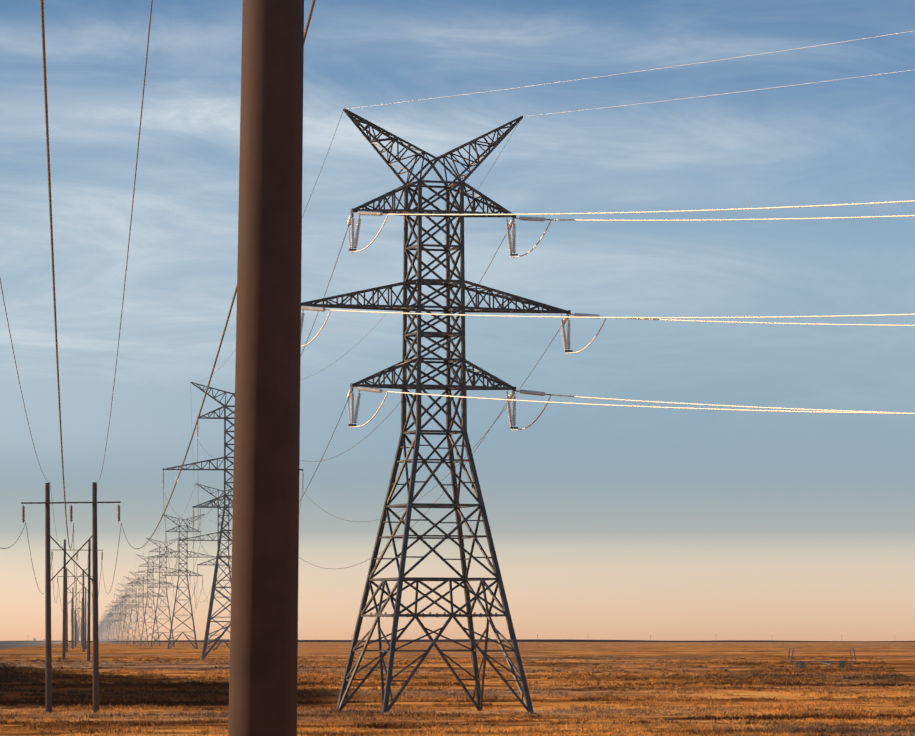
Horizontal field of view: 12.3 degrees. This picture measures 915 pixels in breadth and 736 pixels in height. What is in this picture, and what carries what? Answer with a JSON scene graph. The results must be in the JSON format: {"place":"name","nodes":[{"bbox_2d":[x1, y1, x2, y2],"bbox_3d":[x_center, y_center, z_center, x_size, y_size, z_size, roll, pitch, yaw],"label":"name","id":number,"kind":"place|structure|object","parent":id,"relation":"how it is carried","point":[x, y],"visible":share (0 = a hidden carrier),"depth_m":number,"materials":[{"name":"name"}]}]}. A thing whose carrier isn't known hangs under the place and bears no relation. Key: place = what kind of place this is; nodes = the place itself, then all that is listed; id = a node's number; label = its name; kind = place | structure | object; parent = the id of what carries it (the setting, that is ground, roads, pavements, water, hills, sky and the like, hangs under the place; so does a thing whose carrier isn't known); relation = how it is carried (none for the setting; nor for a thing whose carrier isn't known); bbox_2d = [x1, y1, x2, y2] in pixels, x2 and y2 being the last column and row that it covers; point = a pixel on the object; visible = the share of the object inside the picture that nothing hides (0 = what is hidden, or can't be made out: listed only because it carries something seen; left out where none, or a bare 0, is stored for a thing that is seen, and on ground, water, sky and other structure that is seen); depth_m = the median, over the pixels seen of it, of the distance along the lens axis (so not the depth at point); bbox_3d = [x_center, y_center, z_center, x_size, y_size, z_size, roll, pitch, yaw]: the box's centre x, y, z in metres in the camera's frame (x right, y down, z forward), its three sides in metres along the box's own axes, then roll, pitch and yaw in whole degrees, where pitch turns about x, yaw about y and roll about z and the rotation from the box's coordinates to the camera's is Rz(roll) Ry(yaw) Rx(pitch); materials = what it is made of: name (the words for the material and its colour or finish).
{"place":"outdoors","nodes":[
{"label":"outdoors","id":0,"kind":"place"},
{"bbox_2d":[0,641,68,648],"bbox_3d":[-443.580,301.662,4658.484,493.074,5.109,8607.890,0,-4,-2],"label":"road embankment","id":1,"kind":"structure","parent":0,"point":[9,644],"depth_m":1702.49,"materials":[{"name":"brown soil"}]},
{"bbox_2d":[0,642,914,735],"bbox_3d":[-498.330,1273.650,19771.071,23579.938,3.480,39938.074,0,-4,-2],"label":"prairie ground","id":2,"kind":"structure","parent":0,"point":[899,656],"depth_m":525.90,"materials":[{"name":"brown plant"}]},
{"bbox_2d":[21,482,120,712],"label":"utility pole","id":3,"kind":"object","parent":2,"relation":"on","point":[48,665],"visible":1,"depth_m":317.18,"materials":[{"name":"brown wood"}]},
{"bbox_2d":[0,0,315,633],"bbox_3d":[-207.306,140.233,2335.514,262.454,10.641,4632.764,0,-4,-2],"label":"wood line conductors","id":4,"kind":"object","parent":3,"relation":"attached to","point":[46,110],"visible":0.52,"depth_m":92.75,"materials":[{"name":"grey"}]},
{"bbox_2d":[57,569,91,651],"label":"utility pole","id":5,"kind":"object","parent":2,"relation":"on","point":[83,613],"visible":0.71,"depth_m":885.59,"materials":[{"name":"brown wood"}]},
{"bbox_2d":[51,539,102,660],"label":"utility pole","id":6,"kind":"object","parent":2,"relation":"on","point":[64,610],"visible":0.9,"depth_m":605.62,"materials":[{"name":"brown wood"}]},
{"bbox_2d":[74,610,81,645],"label":"utility pole","id":7,"kind":"object","parent":2,"relation":"on","point":[74,627],"visible":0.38,"depth_m":2049.53,"materials":[{"name":"brown wood"}]},
{"bbox_2d":[76,614,81,644],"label":"utility pole","id":8,"kind":"object","parent":2,"relation":"on","point":[76,628],"visible":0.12,"depth_m":2339.96,"materials":[{"name":"brown wood"}]},
{"bbox_2d":[71,598,87,647],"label":"utility pole","id":9,"kind":"object","parent":2,"relation":"on","point":[71,624],"visible":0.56,"depth_m":1467.29,"materials":[{"name":"brown wood"}]},
{"bbox_2d":[74,605,86,646],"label":"utility pole","id":10,"kind":"object","parent":2,"relation":"on","point":[75,608],"visible":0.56,"depth_m":1750.19,"materials":[{"name":"brown wood"}]},
{"bbox_2d":[72,587,91,648],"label":"utility pole","id":11,"kind":"object","parent":2,"relation":"on","point":[73,602],"visible":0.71,"depth_m":1179.65,"materials":[{"name":"brown wood"}]},
{"bbox_2d":[104,604,119,642],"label":"suspension tower","id":12,"kind":"structure","parent":2,"relation":"on","point":[112,620],"depth_m":4361.93,"materials":[{"name":"metal"}]},
{"bbox_2d":[105,606,118,642],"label":"suspension tower","id":13,"kind":"structure","parent":2,"relation":"on","point":[110,623],"depth_m":4642.83,"materials":[{"name":"metal"}]},
{"bbox_2d":[106,601,127,642],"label":"suspension tower","id":14,"kind":"structure","parent":2,"relation":"on","point":[115,621],"depth_m":4044.41,"materials":[{"name":"metal"}]},
{"bbox_2d":[107,600,128,643],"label":"suspension tower","id":15,"kind":"structure","parent":2,"relation":"on","point":[117,619],"depth_m":3726.28,"materials":[{"name":"metal"}]},
{"bbox_2d":[110,594,134,643],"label":"suspension tower","id":16,"kind":"structure","parent":2,"relation":"on","point":[122,617],"depth_m":3439.71,"materials":[{"name":"metal"}]},
{"bbox_2d":[109,589,137,643],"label":"suspension tower","id":17,"kind":"structure","parent":2,"relation":"on","point":[121,615],"depth_m":3105.87,"materials":[{"name":"metal"}]},
{"bbox_2d":[112,583,142,644],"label":"suspension tower","id":18,"kind":"structure","parent":2,"relation":"on","point":[126,611],"depth_m":2806.87,"materials":[{"name":"metal"}]},
{"bbox_2d":[119,576,151,644],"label":"suspension tower","id":19,"kind":"structure","parent":2,"relation":"on","point":[133,604],"depth_m":2513.47,"materials":[{"name":"metal"}]},
{"bbox_2d":[121,572,156,645],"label":"suspension tower","id":20,"kind":"structure","parent":2,"relation":"on","point":[138,607],"depth_m":2192.50,"materials":[{"name":"metal"}]},
{"bbox_2d":[127,554,173,645],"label":"suspension tower","id":21,"kind":"structure","parent":2,"relation":"on","point":[147,592],"depth_m":1881.93,"materials":[{"name":"metal"}]},
{"bbox_2d":[135,538,190,646],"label":"suspension tower","id":22,"kind":"structure","parent":2,"relation":"on","point":[159,567],"depth_m":1573.29,"materials":[{"name":"metal"}]},
{"bbox_2d":[148,514,214,648],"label":"suspension tower","id":23,"kind":"structure","parent":2,"relation":"on","point":[187,575],"depth_m":1264.87,"materials":[{"name":"metal"}]},
{"bbox_2d":[177,483,232,650],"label":"suspension tower","id":24,"kind":"structure","parent":2,"relation":"on","point":[228,533],"depth_m":955.86,"materials":[{"name":"metal"}]},
{"bbox_2d":[162,382,303,659],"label":"suspension tower","id":25,"kind":"structure","parent":2,"relation":"on","point":[225,495],"depth_m":622.21,"materials":[{"name":"metal"}]},
{"bbox_2d":[98,31,914,635],"bbox_3d":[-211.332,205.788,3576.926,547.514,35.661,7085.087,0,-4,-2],"label":"steel line conductors","id":26,"kind":"object","parent":25,"relation":"attached to","point":[588,317],"visible":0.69,"depth_m":298.41,"materials":[{"name":"silver metal"}]},
{"bbox_2d":[228,0,303,735],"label":"wooden h-frame","id":27,"kind":"object","parent":2,"relation":"on","point":[264,625],"visible":1,"depth_m":29.00,"materials":[{"name":"brown wood"}]},
{"bbox_2d":[301,108,605,714],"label":"angle tower","id":28,"kind":"structure","parent":2,"relation":"on","point":[404,364],"depth_m":318.96,"materials":[{"name":"metal"}]},
{"bbox_2d":[0,655,914,735],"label":"grass tufts","id":29,"kind":"object","parent":2,"relation":"on","point":[438,729],"visible":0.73,"depth_m":362.12,"materials":[{"name":"brown plant"}]},
{"bbox_2d":[787,648,855,668],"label":"tillage implement","id":30,"kind":"object","parent":2,"relation":"on","point":[840,664],"visible":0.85,"depth_m":544.59,"materials":[{"name":"blue paint"}]},
{"bbox_2d":[0,0,914,640],"label":"sky","id":31,"kind":"structure","parent":0,"point":[606,522],"materials":[{"name":"blue"}]},
{"bbox_2d":[68,639,914,641],"bbox_3d":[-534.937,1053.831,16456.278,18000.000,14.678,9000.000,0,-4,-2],"label":"ridge terrain","id":32,"kind":"structure","parent":0,"point":[503,640],"depth_m":20927.62,"materials":[{"name":"brown soil"}]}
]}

